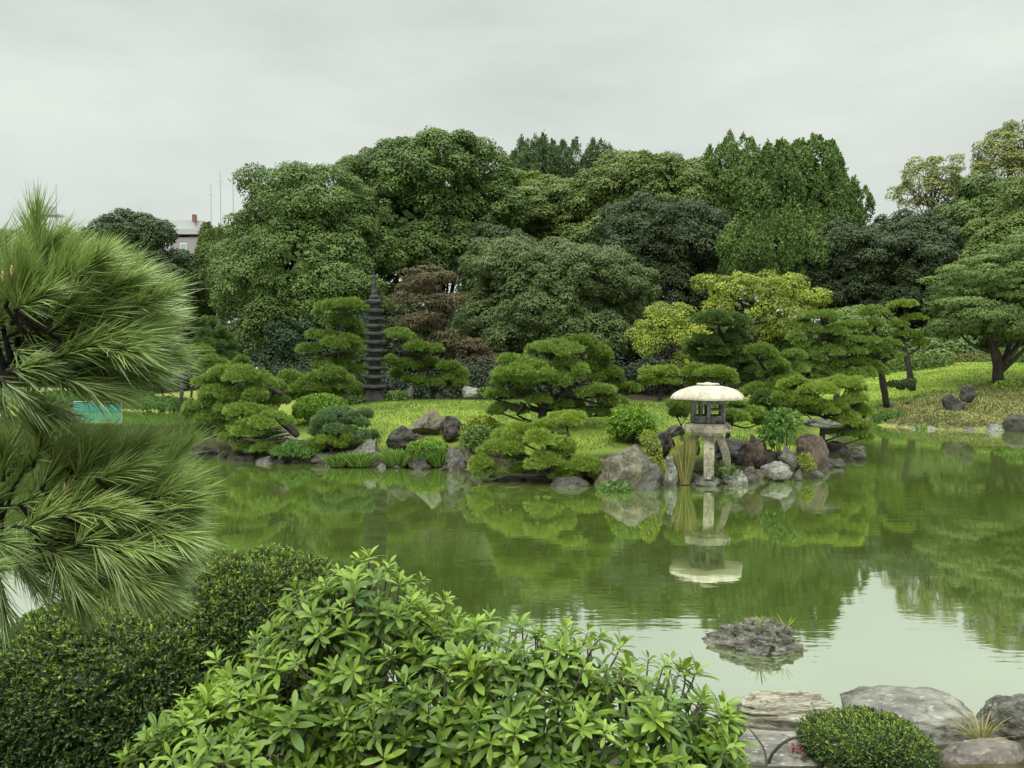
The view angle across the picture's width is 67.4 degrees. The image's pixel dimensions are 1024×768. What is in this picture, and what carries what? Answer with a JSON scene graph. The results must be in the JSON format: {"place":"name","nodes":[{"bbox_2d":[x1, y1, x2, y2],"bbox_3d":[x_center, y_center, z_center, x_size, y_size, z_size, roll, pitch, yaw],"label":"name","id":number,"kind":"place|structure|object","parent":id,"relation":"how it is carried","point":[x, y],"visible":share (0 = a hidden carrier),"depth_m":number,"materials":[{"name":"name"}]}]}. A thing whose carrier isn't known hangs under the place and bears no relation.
{"place":"outdoors","nodes":[
{"label":"outdoors","id":0,"kind":"place"},
{"bbox_2d":[0,407,1023,750],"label":"pond water","id":1,"kind":"structure","parent":0,"point":[894,557],"depth_m":10.69,"materials":[{"name":"liquid"}]},
{"bbox_2d":[667,432,701,484],"bbox_3d":[3.665,1.569,16.289,0.651,1.120,0.619,-1,2,-38],"label":"reed tuft","id":2,"kind":"object","parent":1,"relation":"on","point":[685,463],"visible":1,"depth_m":16.25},
{"bbox_2d":[701,616,807,656],"bbox_3d":[2.290,2.434,7.062,0.971,0.580,0.572,0,2,-11],"label":"rock","id":3,"kind":"object","parent":1,"relation":"in","point":[772,637],"visible":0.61,"depth_m":6.98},
{"bbox_2d":[760,461,792,480],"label":"rock","id":4,"kind":"object","parent":1,"relation":"in","point":[777,470],"visible":0.99,"depth_m":16.80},
{"bbox_2d":[0,0,1023,335],"label":"sky","id":5,"kind":"structure","parent":0,"point":[133,105],"materials":[{"name":"white"}]},
{"bbox_2d":[3,362,1023,767],"bbox_3d":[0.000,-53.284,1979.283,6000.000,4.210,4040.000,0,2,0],"label":"ground","id":6,"kind":"structure","parent":0,"point":[945,374],"depth_m":38.76,"materials":[{"name":"plant"}]},
{"bbox_2d":[38,390,152,406],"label":"shrub","id":7,"kind":"object","parent":6,"relation":"on","point":[58,396],"visible":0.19,"depth_m":44.17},
{"bbox_2d":[0,373,228,656],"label":"pine bough","id":8,"kind":"object","parent":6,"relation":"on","point":[121,521],"visible":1,"depth_m":1.40,"materials":[{"name":"green plant"}]},
{"bbox_2d":[0,180,209,437],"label":"pine bough","id":9,"kind":"object","parent":8,"relation":"attached to","point":[83,318],"visible":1,"depth_m":1.32,"materials":[{"name":"green plant"}]},
{"bbox_2d":[68,207,201,346],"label":"domed evergreen tree","id":10,"kind":"object","parent":6,"relation":"on","point":[157,234],"visible":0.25,"depth_m":60.40,"materials":[{"name":"green plant"}]},
{"bbox_2d":[122,395,194,410],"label":"shrub","id":11,"kind":"object","parent":6,"relation":"on","point":[162,403],"visible":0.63,"depth_m":40.96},
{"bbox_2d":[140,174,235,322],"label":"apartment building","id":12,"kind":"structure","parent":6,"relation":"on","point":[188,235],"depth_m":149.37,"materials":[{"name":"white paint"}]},
{"bbox_2d":[0,542,389,767],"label":"clipped bush","id":13,"kind":"object","parent":6,"relation":"on","point":[72,699],"visible":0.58,"depth_m":3.05,"materials":[{"name":"green plant"}]},
{"bbox_2d":[167,343,229,410],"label":"pine tree","id":14,"kind":"object","parent":6,"relation":"on","point":[212,359],"visible":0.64,"depth_m":40.90,"materials":[{"name":"green plant"}]},
{"bbox_2d":[177,221,238,330],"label":"yellowing tree","id":15,"kind":"object","parent":6,"relation":"on","point":[207,232],"visible":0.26,"depth_m":64.80,"materials":[{"name":"green plant"}]},
{"bbox_2d":[184,314,240,358],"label":"pine tree","id":16,"kind":"object","parent":6,"relation":"on","point":[208,336],"visible":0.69,"depth_m":42.84,"materials":[{"name":"green plant"}]},
{"bbox_2d":[194,160,410,354],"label":"camphor tree","id":17,"kind":"object","parent":6,"relation":"on","point":[262,274],"visible":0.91,"depth_m":55.93,"materials":[{"name":"green plant"}]},
{"bbox_2d":[256,309,389,380],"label":"understorey tree","id":18,"kind":"object","parent":6,"relation":"on","point":[275,351],"visible":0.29,"depth_m":53.64,"materials":[{"name":"green plant"}]},
{"bbox_2d":[379,294,456,374],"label":"understorey tree","id":19,"kind":"object","parent":6,"relation":"on","point":[389,316],"visible":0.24,"depth_m":55.53,"materials":[{"name":"green plant"}]},
{"bbox_2d":[329,125,529,375],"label":"camphor tree","id":20,"kind":"object","parent":6,"relation":"on","point":[437,229],"visible":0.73,"depth_m":64.58,"materials":[{"name":"green plant"}]},
{"bbox_2d":[385,264,474,360],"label":"maple tree","id":21,"kind":"object","parent":6,"relation":"on","point":[436,298],"visible":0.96,"depth_m":49.29,"materials":[{"name":"brown plant"}]},
{"bbox_2d":[110,545,758,767],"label":"glossy shrub","id":22,"kind":"object","parent":6,"relation":"on","point":[474,728],"visible":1,"depth_m":2.35,"materials":[{"name":"green plant"}]},
{"bbox_2d":[444,336,501,376],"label":"maple tree","id":23,"kind":"object","parent":6,"relation":"on","point":[470,343],"visible":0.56,"depth_m":49.10,"materials":[{"name":"brown plant"}]},
{"bbox_2d":[449,222,535,304],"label":"understorey tree","id":24,"kind":"object","parent":6,"relation":"on","point":[495,232],"visible":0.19,"depth_m":64.37,"materials":[{"name":"green plant"}]},
{"bbox_2d":[137,350,849,400],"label":"undergrowth","id":25,"kind":"object","parent":6,"relation":"on","point":[392,384],"visible":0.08,"depth_m":44.20,"materials":[{"name":"green plant"}]},
{"bbox_2d":[456,173,591,280],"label":"elm tree","id":26,"kind":"object","parent":6,"relation":"on","point":[546,217],"visible":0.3,"depth_m":71.89,"materials":[{"name":"green plant"}]},
{"bbox_2d":[500,133,561,185],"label":"redwood tree","id":27,"kind":"object","parent":6,"relation":"on","point":[524,157],"visible":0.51,"depth_m":95.74,"materials":[{"name":"green plant"}]},
{"bbox_2d":[445,234,662,366],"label":"camphor tree","id":28,"kind":"object","parent":6,"relation":"on","point":[522,292],"visible":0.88,"depth_m":51.76,"materials":[{"name":"green plant"}]},
{"bbox_2d":[186,302,928,376],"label":"distant woodland","id":29,"kind":"object","parent":6,"relation":"on","point":[453,314],"depth_m":90.45,"materials":[{"name":"green plant"}]},
{"bbox_2d":[538,130,583,183],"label":"redwood tree","id":30,"kind":"object","parent":6,"relation":"on","point":[564,170],"visible":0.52,"depth_m":96.58,"materials":[{"name":"green plant"}]},
{"bbox_2d":[575,137,613,177],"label":"redwood tree","id":31,"kind":"object","parent":6,"relation":"on","point":[591,154],"visible":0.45,"depth_m":97.27,"materials":[{"name":"green plant"}]},
{"bbox_2d":[551,148,726,253],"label":"camphor tree","id":32,"kind":"object","parent":6,"relation":"on","point":[640,170],"visible":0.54,"depth_m":68.16,"materials":[{"name":"green plant"}]},
{"bbox_2d":[616,334,694,385],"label":"understorey tree","id":33,"kind":"object","parent":6,"relation":"on","point":[662,352],"visible":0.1,"depth_m":54.39,"materials":[{"name":"green plant"}]},
{"bbox_2d":[588,189,738,338],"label":"dark oak tree","id":34,"kind":"object","parent":6,"relation":"on","point":[682,256],"visible":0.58,"depth_m":61.12,"materials":[{"name":"green plant"}]},
{"bbox_2d":[624,301,711,387],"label":"maple tree","id":35,"kind":"object","parent":6,"relation":"on","point":[672,329],"visible":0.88,"depth_m":41.55,"materials":[{"name":"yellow plant"}]},
{"bbox_2d":[691,268,814,376],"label":"maple tree","id":36,"kind":"object","parent":6,"relation":"on","point":[732,293],"visible":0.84,"depth_m":45.23,"materials":[{"name":"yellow plant"}]},
{"bbox_2d":[700,127,808,313],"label":"ginkgo tree","id":37,"kind":"object","parent":6,"relation":"on","point":[743,191],"visible":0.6,"depth_m":67.51,"materials":[{"name":"green plant"}]},
{"bbox_2d":[716,314,826,378],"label":"understorey tree","id":38,"kind":"object","parent":6,"relation":"on","point":[779,343],"visible":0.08,"depth_m":48.04,"materials":[{"name":"green plant"}]},
{"bbox_2d":[713,204,834,311],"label":"ginkgo tree","id":39,"kind":"object","parent":6,"relation":"on","point":[756,247],"visible":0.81,"depth_m":57.71,"materials":[{"name":"green plant"}]},
{"bbox_2d":[738,729,819,765],"bbox_3d":[1.701,2.435,4.892,0.705,0.293,0.659,0,2,0],"label":"rock","id":40,"kind":"object","parent":6,"relation":"on","point":[770,740],"visible":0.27,"depth_m":4.81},
{"bbox_2d":[732,690,836,731],"bbox_3d":[1.948,2.335,5.423,0.803,0.298,0.311,0,2,5],"label":"rock","id":41,"kind":"object","parent":6,"relation":"on","point":[780,710],"visible":0.53,"depth_m":5.35,"materials":[{"name":"stone"}]},
{"bbox_2d":[785,287,833,377],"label":"maple tree","id":42,"kind":"object","parent":6,"relation":"on","point":[819,296],"visible":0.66,"depth_m":47.35,"materials":[{"name":"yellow plant"}]},
{"bbox_2d":[764,132,875,234],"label":"ginkgo tree","id":43,"kind":"object","parent":6,"relation":"on","point":[833,191],"visible":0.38,"depth_m":70.19,"materials":[{"name":"green plant"}]},
{"bbox_2d":[784,308,880,416],"bbox_3d":[14.141,-0.565,34.027,4.407,5.615,2.615,0,2,0],"label":"pine tree","id":44,"kind":"object","parent":6,"relation":"on","point":[833,334],"visible":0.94,"depth_m":33.66,"materials":[{"name":"green plant"}]},
{"bbox_2d":[791,216,898,324],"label":"dark oak tree","id":45,"kind":"object","parent":6,"relation":"on","point":[844,288],"visible":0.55,"depth_m":57.61,"materials":[{"name":"green plant"}]},
{"bbox_2d":[825,304,909,367],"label":"understorey tree","id":46,"kind":"object","parent":6,"relation":"on","point":[850,313],"visible":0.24,"depth_m":50.22,"materials":[{"name":"green plant"}]},
{"bbox_2d":[794,703,943,767],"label":"clipped bush","id":47,"kind":"object","parent":6,"relation":"on","point":[858,736],"visible":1,"depth_m":4.60,"materials":[{"name":"green plant"}]},
{"bbox_2d":[851,304,906,407],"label":"pine tree","id":48,"kind":"object","parent":6,"relation":"on","point":[885,343],"visible":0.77,"depth_m":34.79,"materials":[{"name":"green plant"}]},
{"bbox_2d":[875,298,931,390],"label":"pine tree","id":49,"kind":"object","parent":6,"relation":"on","point":[902,333],"visible":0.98,"depth_m":37.76,"materials":[{"name":"green plant"}]},
{"bbox_2d":[839,209,968,328],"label":"dark oak tree","id":50,"kind":"object","parent":6,"relation":"on","point":[930,241],"visible":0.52,"depth_m":56.93,"materials":[{"name":"green plant"}]},
{"bbox_2d":[840,685,980,744],"bbox_3d":[2.840,2.428,5.461,0.939,0.435,0.522,0,2,13],"label":"rock","id":51,"kind":"object","parent":6,"relation":"on","point":[924,709],"visible":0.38,"depth_m":5.36,"materials":[{"name":"stone"}]},
{"bbox_2d":[806,361,1023,410],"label":"knoll grass","id":52,"kind":"structure","parent":6,"relation":"on","point":[958,384],"depth_m":40.69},
{"bbox_2d":[883,350,953,372],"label":"shrub","id":53,"kind":"object","parent":6,"relation":"on","point":[925,359],"visible":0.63,"depth_m":44.19,"materials":[{"name":"green plant"}]},
{"bbox_2d":[884,153,965,214],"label":"airy tree","id":54,"kind":"object","parent":6,"relation":"on","point":[950,182],"visible":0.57,"depth_m":76.14,"materials":[{"name":"green plant"}]},
{"bbox_2d":[881,327,978,362],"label":"understorey tree","id":55,"kind":"object","parent":6,"relation":"on","point":[950,348],"visible":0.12,"depth_m":48.41,"materials":[{"name":"green plant"}]},
{"bbox_2d":[861,378,1023,427],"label":"bank ground cover","id":56,"kind":"object","parent":6,"relation":"on","point":[923,408],"visible":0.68,"depth_m":32.76,"materials":[{"name":"plant"}]},
{"bbox_2d":[945,352,991,362],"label":"shrub","id":57,"kind":"object","parent":6,"relation":"on","point":[966,357],"visible":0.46,"depth_m":45.43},
{"bbox_2d":[916,234,1023,384],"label":"knoll tree","id":58,"kind":"object","parent":6,"relation":"on","point":[988,303],"visible":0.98,"depth_m":36.73,"materials":[{"name":"green plant"}]},
{"bbox_2d":[931,173,1023,243],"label":"elm tree","id":59,"kind":"object","parent":6,"relation":"on","point":[972,203],"visible":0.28,"depth_m":63.51,"materials":[{"name":"green plant"}]},
{"bbox_2d":[944,708,1014,738],"bbox_3d":[3.134,2.271,5.064,0.565,0.182,0.482,0,2,0],"label":"grass tuft","id":60,"kind":"object","parent":6,"relation":"on","point":[980,735],"visible":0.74,"depth_m":5.09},
{"bbox_2d":[937,175,1023,285],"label":"elm tree","id":61,"kind":"object","parent":6,"relation":"on","point":[1006,219],"visible":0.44,"depth_m":54.60,"materials":[{"name":"green plant"}]},
{"bbox_2d":[940,738,1023,763],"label":"rock","id":62,"kind":"object","parent":6,"relation":"on","point":[990,751],"visible":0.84,"depth_m":4.60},
{"bbox_2d":[962,119,1023,189],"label":"airy tree","id":63,"kind":"object","parent":6,"relation":"on","point":[1013,160],"visible":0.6,"depth_m":72.27,"materials":[{"name":"green plant"}]},
{"bbox_2d":[976,693,1023,739],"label":"rock","id":64,"kind":"object","parent":6,"relation":"on","point":[1003,708],"visible":0.52,"depth_m":5.30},
{"bbox_2d":[1003,414,1023,431],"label":"rock","id":65,"kind":"object","parent":6,"relation":"on","point":[1013,423],"visible":0.76,"depth_m":28.89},
{"bbox_2d":[203,400,856,482],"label":"grassy island","id":66,"kind":"structure","parent":0,"point":[603,453],"depth_m":20.22,"materials":[{"name":"plant"}]},
{"bbox_2d":[179,354,299,438],"bbox_3d":[-7.641,0.329,21.572,3.483,2.420,2.152,0,2,0],"label":"pine tree","id":67,"kind":"object","parent":66,"relation":"on","point":[217,392],"visible":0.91,"depth_m":21.20,"materials":[{"name":"green plant"}]},
{"bbox_2d":[217,399,306,452],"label":"pine tree","id":68,"kind":"object","parent":66,"relation":"on","point":[247,419],"visible":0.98,"depth_m":20.30,"materials":[{"name":"green plant"}]},
{"bbox_2d":[269,438,322,461],"bbox_3d":[-5.582,1.718,19.851,1.420,0.624,0.747,0,2,0],"label":"shrub","id":69,"kind":"object","parent":66,"relation":"on","point":[285,448],"visible":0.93,"depth_m":19.70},
{"bbox_2d":[268,364,365,404],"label":"pine tree","id":70,"kind":"object","parent":66,"relation":"on","point":[299,384],"visible":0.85,"depth_m":25.08,"materials":[{"name":"green plant"}]},
{"bbox_2d":[291,392,348,420],"bbox_3d":[-5.531,0.703,22.332,1.782,0.959,1.464,0,2,0],"label":"shrub","id":71,"kind":"object","parent":66,"relation":"on","point":[307,407],"visible":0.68,"depth_m":21.98,"materials":[{"name":"green plant"}]},
{"bbox_2d":[304,431,358,451],"bbox_3d":[-4.703,1.513,20.011,1.499,0.690,0.945,-1,2,-20],"label":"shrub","id":72,"kind":"object","parent":66,"relation":"on","point":[343,440],"visible":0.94,"depth_m":19.81,"materials":[{"name":"green plant"}]},
{"bbox_2d":[294,296,369,398],"bbox_3d":[-6.781,-0.702,29.903,2.483,5.507,2.844,1,2,43],"label":"pine tree","id":73,"kind":"object","parent":66,"relation":"on","point":[353,337],"visible":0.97,"depth_m":29.72,"materials":[{"name":"green plant"}]},
{"bbox_2d":[306,404,380,446],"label":"pine tree","id":74,"kind":"object","parent":66,"relation":"on","point":[331,420],"visible":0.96,"depth_m":20.12,"materials":[{"name":"green plant"}]},
{"bbox_2d":[337,450,380,466],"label":"sedge tuft","id":75,"kind":"object","parent":66,"relation":"on","point":[363,459],"visible":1,"depth_m":18.95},
{"bbox_2d":[362,275,386,403],"bbox_3d":[-4.519,-1.432,25.270,0.759,4.330,0.759,0,2,-7],"label":"stone pagoda","id":76,"kind":"object","parent":66,"relation":"on","point":[374,387],"visible":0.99,"depth_m":25.03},
{"bbox_2d":[348,390,410,403],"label":"shrub","id":77,"kind":"object","parent":66,"relation":"on","point":[396,395],"visible":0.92,"depth_m":25.03,"materials":[{"name":"green plant"}]},
{"bbox_2d":[375,446,419,466],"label":"sedge tuft","id":78,"kind":"object","parent":66,"relation":"on","point":[391,459],"visible":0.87,"depth_m":18.92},
{"bbox_2d":[386,425,415,449],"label":"rock","id":79,"kind":"object","parent":66,"relation":"on","point":[401,436],"visible":0.76,"depth_m":19.79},
{"bbox_2d":[408,407,441,434],"bbox_3d":[-2.354,1.096,20.978,1.088,0.937,0.766,0,2,0],"label":"rock","id":80,"kind":"object","parent":66,"relation":"on","point":[429,421],"visible":0.8,"depth_m":20.69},
{"bbox_2d":[381,326,470,399],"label":"pine tree","id":81,"kind":"object","parent":66,"relation":"on","point":[452,372],"visible":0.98,"depth_m":27.28,"materials":[{"name":"green plant"}]},
{"bbox_2d":[406,437,450,453],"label":"shrub","id":82,"kind":"object","parent":66,"relation":"on","point":[421,444],"visible":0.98,"depth_m":19.11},
{"bbox_2d":[440,415,461,441],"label":"rock","id":83,"kind":"object","parent":66,"relation":"on","point":[450,426],"visible":0.94,"depth_m":20.17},
{"bbox_2d":[445,446,465,470],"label":"rock","id":84,"kind":"object","parent":66,"relation":"on","point":[454,457],"visible":0.65,"depth_m":18.48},
{"bbox_2d":[458,423,491,455],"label":"shrub","id":85,"kind":"object","parent":66,"relation":"on","point":[474,440],"visible":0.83,"depth_m":17.85,"materials":[{"name":"green plant"}]},
{"bbox_2d":[458,414,505,434],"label":"shrub","id":86,"kind":"object","parent":66,"relation":"on","point":[495,424],"visible":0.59,"depth_m":19.11,"materials":[{"name":"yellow plant"}]},
{"bbox_2d":[243,398,813,455],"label":"lawn grass","id":87,"kind":"structure","parent":66,"relation":"on","point":[394,405],"depth_m":22.05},
{"bbox_2d":[466,409,601,481],"bbox_3d":[0.617,1.385,16.931,3.287,1.702,1.754,0,2,0],"label":"pine tree","id":88,"kind":"object","parent":66,"relation":"on","point":[509,441],"visible":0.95,"depth_m":16.61,"materials":[{"name":"green plant"}]},
{"bbox_2d":[482,338,630,423],"bbox_3d":[1.074,0.037,19.389,3.666,2.487,1.777,0,2,-15],"label":"pine tree","id":89,"kind":"object","parent":66,"relation":"on","point":[523,373],"visible":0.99,"depth_m":19.13,"materials":[{"name":"green plant"}]},
{"bbox_2d":[550,476,589,486],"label":"rock","id":90,"kind":"object","parent":66,"relation":"on","point":[573,481],"visible":0.59,"depth_m":16.17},
{"bbox_2d":[557,333,644,408],"bbox_3d":[2.512,-0.358,22.022,2.627,2.276,1.303,0,2,0],"label":"pine tree","id":91,"kind":"object","parent":66,"relation":"on","point":[598,353],"visible":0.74,"depth_m":21.77,"materials":[{"name":"green plant"}]},
{"bbox_2d":[597,444,660,488],"bbox_3d":[2.459,1.921,16.067,1.353,1.286,0.807,0,2,0],"label":"rock","id":92,"kind":"object","parent":66,"relation":"on","point":[627,464],"visible":0.56,"depth_m":15.90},
{"bbox_2d":[639,429,666,474],"bbox_3d":[2.977,1.449,16.246,0.568,1.017,0.722,0,2,0],"label":"shrub","id":93,"kind":"object","parent":92,"relation":"on","point":[656,455],"visible":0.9,"depth_m":16.08,"materials":[{"name":"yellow plant"}]},
{"bbox_2d":[605,405,657,443],"bbox_3d":[2.839,0.963,18.229,1.294,0.967,0.980,0,2,0],"label":"shrub","id":94,"kind":"object","parent":66,"relation":"on","point":[618,424],"visible":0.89,"depth_m":18.03,"materials":[{"name":"green plant"}]},
{"bbox_2d":[637,457,661,489],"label":"rock","id":95,"kind":"object","parent":66,"relation":"on","point":[651,474],"visible":0.66,"depth_m":15.75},
{"bbox_2d":[637,363,682,401],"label":"pine tree","id":96,"kind":"object","parent":66,"relation":"on","point":[657,374],"visible":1,"depth_m":26.78,"materials":[{"name":"green plant"}]},
{"bbox_2d":[645,429,675,459],"bbox_3d":[3.329,1.366,17.303,0.643,0.686,0.482,1,2,26],"label":"rock","id":97,"kind":"object","parent":66,"relation":"on","point":[665,445],"visible":0.62,"depth_m":17.23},
{"bbox_2d":[661,455,678,485],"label":"rock","id":98,"kind":"object","parent":66,"relation":"on","point":[671,477],"visible":0.88,"depth_m":16.27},
{"bbox_2d":[664,395,697,441],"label":"pine tree","id":99,"kind":"object","parent":66,"relation":"on","point":[677,409],"visible":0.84,"depth_m":18.62,"materials":[{"name":"green plant"}]},
{"bbox_2d":[670,382,743,479],"bbox_3d":[4.234,0.979,16.634,1.690,2.043,1.635,0,2,0],"label":"stone lantern","id":100,"kind":"object","parent":66,"relation":"on","point":[708,426],"visible":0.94,"depth_m":16.28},
{"bbox_2d":[678,361,739,385],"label":"pine tree","id":101,"kind":"object","parent":66,"relation":"on","point":[720,373],"visible":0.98,"depth_m":24.10,"materials":[{"name":"green plant"}]},
{"bbox_2d":[680,308,769,408],"bbox_3d":[8.155,-0.268,28.945,3.543,5.184,2.618,0,2,0],"label":"pine tree","id":102,"kind":"object","parent":66,"relation":"on","point":[717,350],"visible":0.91,"depth_m":28.66,"materials":[{"name":"green plant"}]},
{"bbox_2d":[715,438,746,464],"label":"rock","id":103,"kind":"object","parent":66,"relation":"on","point":[736,447],"visible":0.67,"depth_m":17.62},
{"bbox_2d":[711,399,769,438],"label":"pine tree","id":104,"kind":"object","parent":66,"relation":"on","point":[753,414],"visible":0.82,"depth_m":18.66,"materials":[{"name":"green plant"}]},
{"bbox_2d":[742,434,766,469],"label":"rock","id":105,"kind":"object","parent":66,"relation":"on","point":[754,454],"visible":0.88,"depth_m":17.51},
{"bbox_2d":[747,388,799,418],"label":"pine tree","id":106,"kind":"object","parent":66,"relation":"on","point":[765,394],"visible":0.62,"depth_m":22.24,"materials":[{"name":"green plant"}]},
{"bbox_2d":[737,340,810,403],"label":"pine tree","id":107,"kind":"object","parent":66,"relation":"on","point":[782,367],"visible":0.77,"depth_m":26.67,"materials":[{"name":"green plant"}]},
{"bbox_2d":[756,405,804,460],"bbox_3d":[6.106,1.370,17.648,1.102,1.775,0.825,0,2,0],"label":"shrub","id":108,"kind":"object","parent":66,"relation":"on","point":[783,420],"visible":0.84,"depth_m":17.49,"materials":[{"name":"green plant"}]},
{"bbox_2d":[796,433,828,472],"bbox_3d":[7.142,1.745,18.216,0.761,1.176,0.544,0,2,0],"label":"rock","id":109,"kind":"object","parent":66,"relation":"on","point":[815,446],"visible":0.66,"depth_m":18.11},
{"bbox_2d":[770,373,876,445],"bbox_3d":[8.212,0.741,20.268,2.837,2.085,1.603,0,2,0],"label":"pine tree","id":110,"kind":"object","parent":66,"relation":"on","point":[843,406],"visible":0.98,"depth_m":20.03,"materials":[{"name":"green plant"}]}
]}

